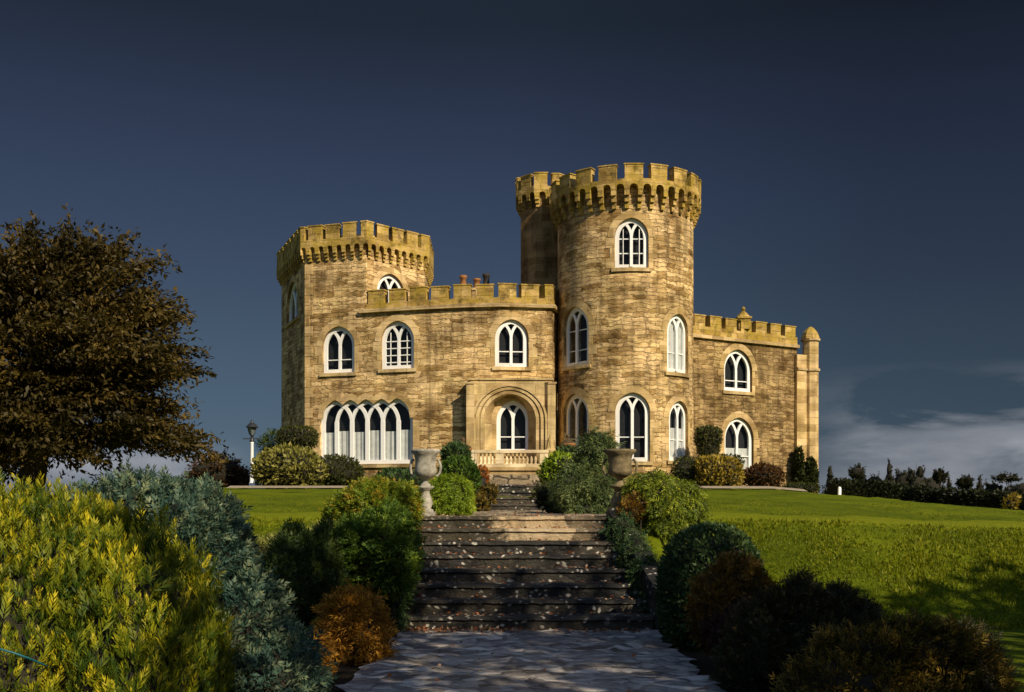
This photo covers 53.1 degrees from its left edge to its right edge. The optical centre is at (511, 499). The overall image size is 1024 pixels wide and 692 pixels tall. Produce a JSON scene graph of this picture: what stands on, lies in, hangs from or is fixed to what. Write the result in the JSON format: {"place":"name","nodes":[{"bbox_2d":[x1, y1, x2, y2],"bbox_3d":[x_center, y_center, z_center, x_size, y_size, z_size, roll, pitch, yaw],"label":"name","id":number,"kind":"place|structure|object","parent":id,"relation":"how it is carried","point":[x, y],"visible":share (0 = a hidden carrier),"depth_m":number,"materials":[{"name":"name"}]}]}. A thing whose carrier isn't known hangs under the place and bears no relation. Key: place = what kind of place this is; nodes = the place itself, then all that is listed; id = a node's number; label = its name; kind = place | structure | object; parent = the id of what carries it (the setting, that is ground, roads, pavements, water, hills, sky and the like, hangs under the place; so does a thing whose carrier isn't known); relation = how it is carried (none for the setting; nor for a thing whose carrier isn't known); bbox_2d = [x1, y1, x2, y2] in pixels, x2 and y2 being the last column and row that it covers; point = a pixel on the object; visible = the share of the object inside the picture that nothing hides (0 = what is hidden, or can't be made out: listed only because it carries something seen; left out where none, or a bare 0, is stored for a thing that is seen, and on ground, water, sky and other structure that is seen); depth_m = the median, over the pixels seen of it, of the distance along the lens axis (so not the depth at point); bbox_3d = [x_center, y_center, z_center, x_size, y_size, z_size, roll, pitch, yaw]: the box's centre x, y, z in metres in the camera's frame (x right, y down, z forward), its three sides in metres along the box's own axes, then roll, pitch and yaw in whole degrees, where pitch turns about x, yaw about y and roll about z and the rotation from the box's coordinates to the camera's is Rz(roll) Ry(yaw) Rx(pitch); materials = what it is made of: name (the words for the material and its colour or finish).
{"place":"outdoors","nodes":[
{"label":"outdoors","id":0,"kind":"place"},
{"bbox_2d":[461,437,471,450],"bbox_3d":[-1.603,-1.189,33.500,0.594,1.744,0.585,0,0,0],"label":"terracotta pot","id":1,"kind":"object","parent":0,"point":[462,439],"visible":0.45,"depth_m":33.44,"materials":[{"name":"ceramic"}]},
{"bbox_2d":[0,0,1023,494],"label":"sky","id":2,"kind":"structure","parent":0,"point":[859,164],"materials":[{"name":"blue"}]},
{"bbox_2d":[22,487,1023,691],"bbox_3d":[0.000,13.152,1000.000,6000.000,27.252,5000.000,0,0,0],"label":"ground","id":3,"kind":"structure","parent":0,"point":[826,504],"depth_m":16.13,"materials":[{"name":"green plant"}]},
{"bbox_2d":[0,203,238,497],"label":"autumn tree","id":4,"kind":"object","parent":3,"relation":"on","point":[93,367],"visible":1,"depth_m":23.16,"materials":[{"name":"brown plant"}]},
{"bbox_2d":[0,465,241,691],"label":"golden conifer","id":5,"kind":"object","parent":3,"relation":"on","point":[99,596],"visible":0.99,"depth_m":5.18,"materials":[{"name":"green plant"}]},
{"bbox_2d":[0,648,52,669],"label":"cord","id":6,"kind":"object","parent":5,"relation":"on","point":[23,656],"visible":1,"depth_m":4.75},
{"bbox_2d":[23,456,339,691],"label":"blue conifer","id":7,"kind":"object","parent":3,"relation":"on","point":[275,652],"visible":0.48,"depth_m":7.18,"materials":[{"name":"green plant"}]},
{"bbox_2d":[180,446,256,486],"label":"copper tree","id":8,"kind":"object","parent":3,"relation":"on","point":[231,473],"visible":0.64,"depth_m":46.35,"materials":[{"name":"brown plant"}]},
{"bbox_2d":[243,420,260,485],"bbox_3d":[-9.217,-1.608,36.300,0.517,2.476,0.447,0,0,40],"label":"lamp post","id":9,"kind":"object","parent":3,"relation":"on","point":[251,427],"visible":0.91,"depth_m":36.25,"materials":[{"name":"white metal"}]},
{"bbox_2d":[255,428,279,451],"bbox_3d":[-8.994,-1.543,38.200,1.225,2.347,1.220,0,0,0],"label":"conifer","id":10,"kind":"object","parent":3,"relation":"on","point":[270,442],"visible":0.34,"depth_m":38.03,"materials":[{"name":"green plant"}]},
{"bbox_2d":[247,441,328,488],"bbox_3d":[-7.538,-1.101,34.553,2.530,1.812,2.457,0,0,38],"label":"variegated bush","id":11,"kind":"object","parent":3,"relation":"on","point":[288,464],"visible":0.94,"depth_m":33.99,"materials":[{"name":"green plant"}]},
{"bbox_2d":[262,517,323,629],"bbox_3d":[-2.426,0.915,10.972,0.835,1.471,1.318,0,0,0],"label":"dark conifer","id":12,"kind":"object","parent":3,"relation":"on","point":[290,557],"visible":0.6,"depth_m":10.71,"materials":[{"name":"green plant"}]},
{"bbox_2d":[252,520,335,561],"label":"pale shrub","id":13,"kind":"object","parent":3,"relation":"on","point":[264,543],"visible":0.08,"depth_m":12.96,"materials":[{"name":"green plant"}]},
{"bbox_2d":[273,424,318,451],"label":"topiary","id":14,"kind":"object","parent":3,"relation":"on","point":[304,436],"visible":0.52,"depth_m":37.14,"materials":[{"name":"green plant"}]},
{"bbox_2d":[306,627,341,677],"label":"orange shrub","id":15,"kind":"object","parent":3,"relation":"on","point":[327,645],"visible":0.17,"depth_m":9.40,"materials":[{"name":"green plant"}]},
{"bbox_2d":[308,511,354,619],"bbox_3d":[-2.045,0.886,11.530,0.605,1.530,1.038,0,0,0],"label":"dark conifer","id":16,"kind":"object","parent":3,"relation":"on","point":[333,569],"visible":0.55,"depth_m":11.26,"materials":[{"name":"green plant"}]},
{"bbox_2d":[317,453,365,488],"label":"dark bush","id":17,"kind":"object","parent":3,"relation":"on","point":[341,470],"visible":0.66,"depth_m":34.92,"materials":[{"name":"green plant"}]},
{"bbox_2d":[310,577,400,665],"bbox_3d":[-1.616,1.317,10.476,1.013,1.048,1.056,0,0,0],"label":"orange shrub","id":18,"kind":"object","parent":3,"relation":"on","point":[353,620],"visible":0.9,"depth_m":10.25,"materials":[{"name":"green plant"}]},
{"bbox_2d":[317,474,426,528],"bbox_3d":[-1.961,0.397,14.408,1.530,1.547,1.293,0,0,0],"label":"rust tipped shrub","id":19,"kind":"object","parent":3,"relation":"on","point":[366,492],"visible":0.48,"depth_m":14.14,"materials":[{"name":"green plant"}]},
{"bbox_2d":[333,494,427,637],"bbox_3d":[-1.655,0.805,12.201,1.514,1.770,1.232,0,0,44],"label":"green shrub","id":20,"kind":"object","parent":3,"relation":"on","point":[381,548],"visible":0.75,"depth_m":11.85,"materials":[{"name":"green plant"}]},
{"bbox_2d":[372,466,430,494],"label":"dark bush","id":21,"kind":"object","parent":3,"relation":"on","point":[397,473],"visible":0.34,"depth_m":21.72,"materials":[{"name":"green plant"}]},
{"bbox_2d":[428,471,477,515],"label":"lime bush","id":22,"kind":"object","parent":3,"relation":"on","point":[452,494],"visible":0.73,"depth_m":16.00,"materials":[{"name":"green plant"}]},
{"bbox_2d":[439,440,472,460],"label":"dark bush","id":23,"kind":"object","parent":3,"relation":"on","point":[449,449],"visible":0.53,"depth_m":25.80,"materials":[{"name":"green plant"}]},
{"bbox_2d":[436,454,482,492],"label":"green bush","id":24,"kind":"object","parent":3,"relation":"on","point":[466,466],"visible":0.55,"depth_m":19.77,"materials":[{"name":"green plant"}]},
{"bbox_2d":[478,465,490,482],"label":"rust bush","id":25,"kind":"object","parent":3,"relation":"on","point":[484,472],"visible":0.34,"depth_m":29.88,"materials":[{"name":"orange plant"}]},
{"bbox_2d":[472,482,499,511],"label":"rockery plant","id":26,"kind":"object","parent":3,"relation":"on","point":[485,498],"visible":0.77,"depth_m":21.83,"materials":[{"name":"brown plant"}]},
{"bbox_2d":[489,484,543,510],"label":"garden steps","id":27,"kind":"structure","parent":3,"relation":"on","point":[525,502],"depth_m":24.37,"materials":[{"name":"stone"}]},
{"bbox_2d":[227,486,805,490],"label":"gravel","id":28,"kind":"structure","parent":3,"relation":"on","point":[770,487],"depth_m":33.43,"materials":[{"name":"beige gravel"}]},
{"bbox_2d":[401,516,653,630],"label":"garden steps","id":29,"kind":"structure","parent":3,"relation":"on","point":[525,610],"depth_m":13.66,"materials":[{"name":"stone"}]},
{"bbox_2d":[528,480,564,512],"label":"dark bush","id":30,"kind":"object","parent":3,"relation":"on","point":[541,491],"visible":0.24,"depth_m":19.84,"materials":[{"name":"green plant"}]},
{"bbox_2d":[276,163,819,492],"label":"castle","id":31,"kind":"structure","parent":3,"relation":"on","point":[386,362],"depth_m":38.48,"materials":[{"name":"brown stone"}]},
{"bbox_2d":[284,275,299,328],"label":"window","id":32,"kind":"structure","parent":31,"relation":"in","point":[294,296],"depth_m":42.48,"materials":[{"name":"white paint"}]},
{"bbox_2d":[315,319,361,376],"bbox_3d":[-6.671,-5.883,39.726,2.027,2.193,0.415,0,0,17],"label":"window","id":33,"kind":"structure","parent":31,"relation":"in","point":[342,357],"depth_m":39.80,"materials":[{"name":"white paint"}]},
{"bbox_2d":[314,392,418,467],"bbox_3d":[-5.562,-2.674,39.385,4.421,2.868,0.444,0,0,17],"label":"window","id":34,"kind":"structure","parent":31,"relation":"in","point":[384,433],"depth_m":39.38,"materials":[{"name":"white paint"}]},
{"bbox_2d":[372,267,409,302],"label":"window","id":35,"kind":"structure","parent":31,"relation":"in","point":[381,280],"depth_m":40.23,"materials":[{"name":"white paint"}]},
{"bbox_2d":[373,314,421,372],"bbox_3d":[-4.308,-5.956,38.993,2.018,2.217,0.420,0,0,17],"label":"window","id":36,"kind":"structure","parent":31,"relation":"in","point":[400,351],"depth_m":39.03,"materials":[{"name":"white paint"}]},
{"bbox_2d":[486,312,536,370],"bbox_3d":[-0.013,-5.901,38.208,1.916,2.161,0.475,0,0,-5],"label":"window","id":37,"kind":"structure","parent":31,"relation":"in","point":[509,342],"depth_m":38.18,"materials":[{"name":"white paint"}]},
{"bbox_2d":[560,300,596,371],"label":"window","id":38,"kind":"structure","parent":31,"relation":"in","point":[582,332],"depth_m":37.98,"materials":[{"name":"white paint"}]},
{"bbox_2d":[560,387,596,448],"bbox_3d":[2.462,-2.801,38.044,0.449,2.784,2.034,0,0,-37],"label":"window","id":39,"kind":"structure","parent":31,"relation":"in","point":[583,410],"depth_m":38.03,"materials":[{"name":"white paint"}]},
{"bbox_2d":[606,210,656,271],"bbox_3d":[4.317,-9.340,37.076,1.863,2.197,0.492,0,0,0],"label":"window","id":40,"kind":"structure","parent":31,"relation":"in","point":[630,236],"depth_m":37.04,"materials":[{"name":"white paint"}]},
{"bbox_2d":[606,385,657,464],"bbox_3d":[4.352,-2.700,37.075,1.901,2.882,0.488,0,0,0],"label":"window","id":41,"kind":"structure","parent":31,"relation":"in","point":[630,418],"depth_m":37.06,"materials":[{"name":"white paint"}]},
{"bbox_2d":[659,307,690,377],"bbox_3d":[6.026,-5.822,37.736,1.891,2.562,0.485,0,0,-43],"label":"window","id":42,"kind":"structure","parent":31,"relation":"in","point":[672,345],"depth_m":37.67,"materials":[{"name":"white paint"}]},
{"bbox_2d":[662,394,690,463],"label":"window","id":43,"kind":"structure","parent":31,"relation":"in","point":[675,436],"depth_m":37.73,"materials":[{"name":"white paint"}]},
{"bbox_2d":[718,343,757,395],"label":"window","id":44,"kind":"structure","parent":31,"relation":"in","point":[734,373],"depth_m":41.92,"materials":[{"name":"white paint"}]},
{"bbox_2d":[719,411,759,472],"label":"window","id":45,"kind":"structure","parent":31,"relation":"in","point":[737,438],"depth_m":42.03,"materials":[{"name":"white paint"}]},
{"bbox_2d":[792,446,819,486],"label":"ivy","id":46,"kind":"object","parent":31,"relation":"attached to","point":[804,471],"visible":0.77,"depth_m":42.69,"materials":[{"name":"green plant"}]},
{"bbox_2d":[535,449,573,482],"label":"yellow bush","id":47,"kind":"object","parent":3,"relation":"on","point":[552,464],"visible":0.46,"depth_m":25.27,"materials":[{"name":"green plant"}]},
{"bbox_2d":[553,443,578,456],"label":"dark bush","id":48,"kind":"object","parent":3,"relation":"on","point":[566,448],"visible":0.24,"depth_m":30.78,"materials":[{"name":"green plant"}]},
{"bbox_2d":[560,434,575,447],"bbox_3d":[1.832,-1.238,33.500,0.528,1.843,0.520,0,0,0],"label":"terracotta pot","id":49,"kind":"object","parent":3,"relation":"on","point":[568,441],"visible":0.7,"depth_m":33.33,"materials":[{"name":"ceramic"}]},
{"bbox_2d":[545,425,626,513],"bbox_3d":[1.416,-0.361,18.471,1.668,2.016,1.492,0,0,0],"label":"weeping cedar","id":50,"kind":"object","parent":3,"relation":"on","point":[582,483],"visible":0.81,"depth_m":18.18,"materials":[{"name":"green plant"}]},
{"bbox_2d":[615,490,650,533],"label":"shrub","id":51,"kind":"object","parent":3,"relation":"on","point":[634,504],"visible":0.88,"depth_m":14.82,"materials":[{"name":"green plant"}]},
{"bbox_2d":[607,507,666,634],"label":"stair wall","id":52,"kind":"structure","parent":3,"relation":"on","point":[648,576],"depth_m":13.05,"materials":[{"name":"stone"}]},
{"bbox_2d":[599,508,658,613],"bbox_3d":[1.678,0.881,13.818,0.692,1.572,2.040,0,0,-11],"label":"trailing shrub","id":53,"kind":"object","parent":52,"relation":"on","point":[626,546],"visible":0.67,"depth_m":13.75,"materials":[{"name":"green plant"}]},
{"bbox_2d":[618,465,713,549],"bbox_3d":[2.300,0.188,15.224,1.482,1.436,1.269,0,0,0],"label":"weeping shrub","id":54,"kind":"object","parent":3,"relation":"on","point":[675,506],"visible":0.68,"depth_m":14.85,"materials":[{"name":"green plant"}]},
{"bbox_2d":[669,453,745,485],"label":"dark hedge","id":55,"kind":"object","parent":3,"relation":"on","point":[684,468],"visible":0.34,"depth_m":34.82,"materials":[{"name":"green plant"}]},
{"bbox_2d":[693,424,723,457],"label":"topiary","id":56,"kind":"object","parent":3,"relation":"on","point":[708,438],"visible":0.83,"depth_m":36.69,"materials":[{"name":"green plant"}]},
{"bbox_2d":[652,520,768,651],"bbox_3d":[2.229,0.976,11.513,1.282,1.505,1.293,0,0,0],"label":"clipped bush","id":57,"kind":"object","parent":3,"relation":"on","point":[682,563],"visible":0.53,"depth_m":11.19,"materials":[{"name":"green plant"}]},
{"bbox_2d":[693,453,746,488],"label":"golden hedge","id":58,"kind":"object","parent":3,"relation":"on","point":[717,470],"visible":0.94,"depth_m":34.18,"materials":[{"name":"yellow plant"}]},
{"bbox_2d":[681,548,779,669],"bbox_3d":[2.139,1.072,9.972,1.089,1.238,0.807,0,0,-23],"label":"orange heath","id":59,"kind":"object","parent":3,"relation":"on","point":[725,579],"visible":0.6,"depth_m":9.79,"materials":[{"name":"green plant"}]},
{"bbox_2d":[740,461,786,486],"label":"dark bush","id":60,"kind":"object","parent":3,"relation":"on","point":[761,473],"visible":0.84,"depth_m":35.78,"materials":[{"name":"brown plant"}]},
{"bbox_2d":[707,564,890,691],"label":"dusky shrub","id":61,"kind":"object","parent":3,"relation":"on","point":[766,635],"visible":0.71,"depth_m":8.65,"materials":[{"name":"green plant"}]},
{"bbox_2d":[781,481,820,492],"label":"hedge","id":62,"kind":"object","parent":3,"relation":"on","point":[809,487],"visible":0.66,"depth_m":40.38,"materials":[{"name":"green plant"}]},
{"bbox_2d":[821,466,834,493],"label":"tree","id":63,"kind":"object","parent":3,"relation":"on","point":[829,475],"visible":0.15,"depth_m":119.78,"materials":[{"name":"green plant"}]},
{"bbox_2d":[848,462,867,479],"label":"tree","id":64,"kind":"object","parent":3,"relation":"on","point":[857,471],"visible":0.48,"depth_m":124.61,"materials":[{"name":"green plant"}]},
{"bbox_2d":[828,477,902,500],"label":"hedge","id":65,"kind":"object","parent":3,"relation":"on","point":[868,488],"visible":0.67,"depth_m":49.65,"materials":[{"name":"green plant"}]},
{"bbox_2d":[867,471,882,480],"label":"tree","id":66,"kind":"object","parent":3,"relation":"on","point":[874,477],"visible":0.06,"depth_m":129.65,"materials":[{"name":"green plant"}]},
{"bbox_2d":[885,458,895,481],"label":"tree","id":67,"kind":"object","parent":3,"relation":"on","point":[889,477],"visible":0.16,"depth_m":127.74,"materials":[{"name":"green plant"}]},
{"bbox_2d":[768,605,1023,691],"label":"spreading juniper","id":68,"kind":"object","parent":3,"relation":"on","point":[914,654],"visible":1,"depth_m":7.17,"materials":[{"name":"green plant"}]},
{"bbox_2d":[894,467,915,483],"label":"tree","id":69,"kind":"object","parent":3,"relation":"on","point":[900,476],"visible":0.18,"depth_m":134.36,"materials":[{"name":"green plant"}]},
{"bbox_2d":[904,465,927,490],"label":"tree","id":70,"kind":"object","parent":3,"relation":"on","point":[912,479],"visible":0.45,"depth_m":129.62,"materials":[{"name":"green plant"}]},
{"bbox_2d":[925,475,943,487],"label":"tree","id":71,"kind":"object","parent":3,"relation":"on","point":[931,482],"visible":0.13,"depth_m":137.12,"materials":[{"name":"green plant"}]},
{"bbox_2d":[932,467,948,486],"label":"tree","id":72,"kind":"object","parent":3,"relation":"on","point":[939,476],"visible":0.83,"depth_m":131.54,"materials":[{"name":"green plant"}]},
{"bbox_2d":[945,475,952,492],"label":"tree","id":73,"kind":"object","parent":3,"relation":"on","point":[948,482],"visible":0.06,"depth_m":129.91,"materials":[{"name":"green plant"}]},
{"bbox_2d":[892,482,1023,510],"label":"hedge","id":74,"kind":"object","parent":3,"relation":"on","point":[958,496],"visible":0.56,"depth_m":48.83,"materials":[{"name":"green plant"}]},
{"bbox_2d":[954,474,974,489],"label":"tree","id":75,"kind":"object","parent":3,"relation":"on","point":[966,482],"visible":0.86,"depth_m":127.49,"materials":[{"name":"green plant"}]},
{"bbox_2d":[975,474,983,494],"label":"tree","id":76,"kind":"object","parent":3,"relation":"on","point":[979,484],"visible":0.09,"depth_m":125.88,"materials":[{"name":"green plant"}]},
{"bbox_2d":[942,612,1022,691],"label":"dry shrub","id":77,"kind":"object","parent":3,"relation":"on","point":[984,626],"visible":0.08,"depth_m":7.60,"materials":[{"name":"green plant"}]},
{"bbox_2d":[983,479,1002,495],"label":"tree","id":78,"kind":"object","parent":3,"relation":"on","point":[992,487],"visible":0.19,"depth_m":123.48,"materials":[{"name":"green plant"}]},
{"bbox_2d":[990,471,1021,496],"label":"tree","id":79,"kind":"object","parent":3,"relation":"on","point":[1002,477],"visible":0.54,"depth_m":121.57,"materials":[{"name":"green plant"}]},
{"bbox_2d":[1001,491,1021,509],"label":"yellow bush","id":80,"kind":"object","parent":3,"relation":"on","point":[1010,500],"visible":0.95,"depth_m":43.88,"materials":[{"name":"yellow plant"}]},
{"bbox_2d":[1009,482,1023,492],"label":"tree","id":81,"kind":"object","parent":3,"relation":"on","point":[1019,487],"visible":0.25,"depth_m":119.67,"materials":[{"name":"green plant"}]},
{"bbox_2d":[441,510,606,516],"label":"path","id":82,"kind":"structure","parent":0,"point":[508,513],"depth_m":18.14,"materials":[{"name":"beige stone"}]},
{"bbox_2d":[419,486,435,515],"bbox_3d":[-1.318,0.014,15.600,0.300,0.452,0.300,0,0,0],"label":"pedestal","id":83,"kind":"object","parent":82,"relation":"on","point":[428,503],"visible":0.66,"depth_m":15.52,"materials":[{"name":"stone"}]},
{"bbox_2d":[409,449,441,485],"bbox_3d":[-1.318,-0.491,15.600,0.447,0.556,0.447,0,0,32],"label":"garden urn","id":84,"kind":"object","parent":83,"relation":"on","point":[425,460],"visible":0.99,"depth_m":15.47,"materials":[{"name":"stone"}]},
{"bbox_2d":[606,485,624,514],"bbox_3d":[1.645,0.006,15.600,0.390,0.468,0.390,0,0,0],"label":"pedestal","id":85,"kind":"object","parent":82,"relation":"on","point":[616,497],"visible":0.38,"depth_m":15.51,"materials":[{"name":"stone"}]},
{"bbox_2d":[602,449,637,484],"bbox_3d":[1.645,-0.499,15.600,0.497,0.541,0.497,0,0,45],"label":"garden urn","id":86,"kind":"object","parent":85,"relation":"on","point":[620,468],"visible":0.94,"depth_m":15.46,"materials":[{"name":"stone"}]},
{"bbox_2d":[335,628,726,691],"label":"path","id":87,"kind":"structure","parent":0,"point":[514,664],"depth_m":9.92,"materials":[{"name":"grey stone"}]},
{"bbox_2d":[387,483,708,691],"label":"fallen leaves","id":88,"kind":"object","parent":87,"relation":"on","point":[511,629],"visible":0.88,"depth_m":12.79,"materials":[{"name":"brown plant"}]},
{"bbox_3d":[-1.573,0.990,13.817,0.265,1.621,2.734,0,0,0],"label":"stair wall","id":89,"kind":"object","parent":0,"visible":0},
{"bbox_2d":[382,534,424,633],"bbox_3d":[-1.366,1.067,12.956,0.517,1.307,1.507,0,0,8],"label":"trailing shrub","id":90,"kind":"object","parent":89,"relation":"on","point":[400,604],"visible":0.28,"depth_m":12.45,"materials":[{"name":"green plant"}]}
]}

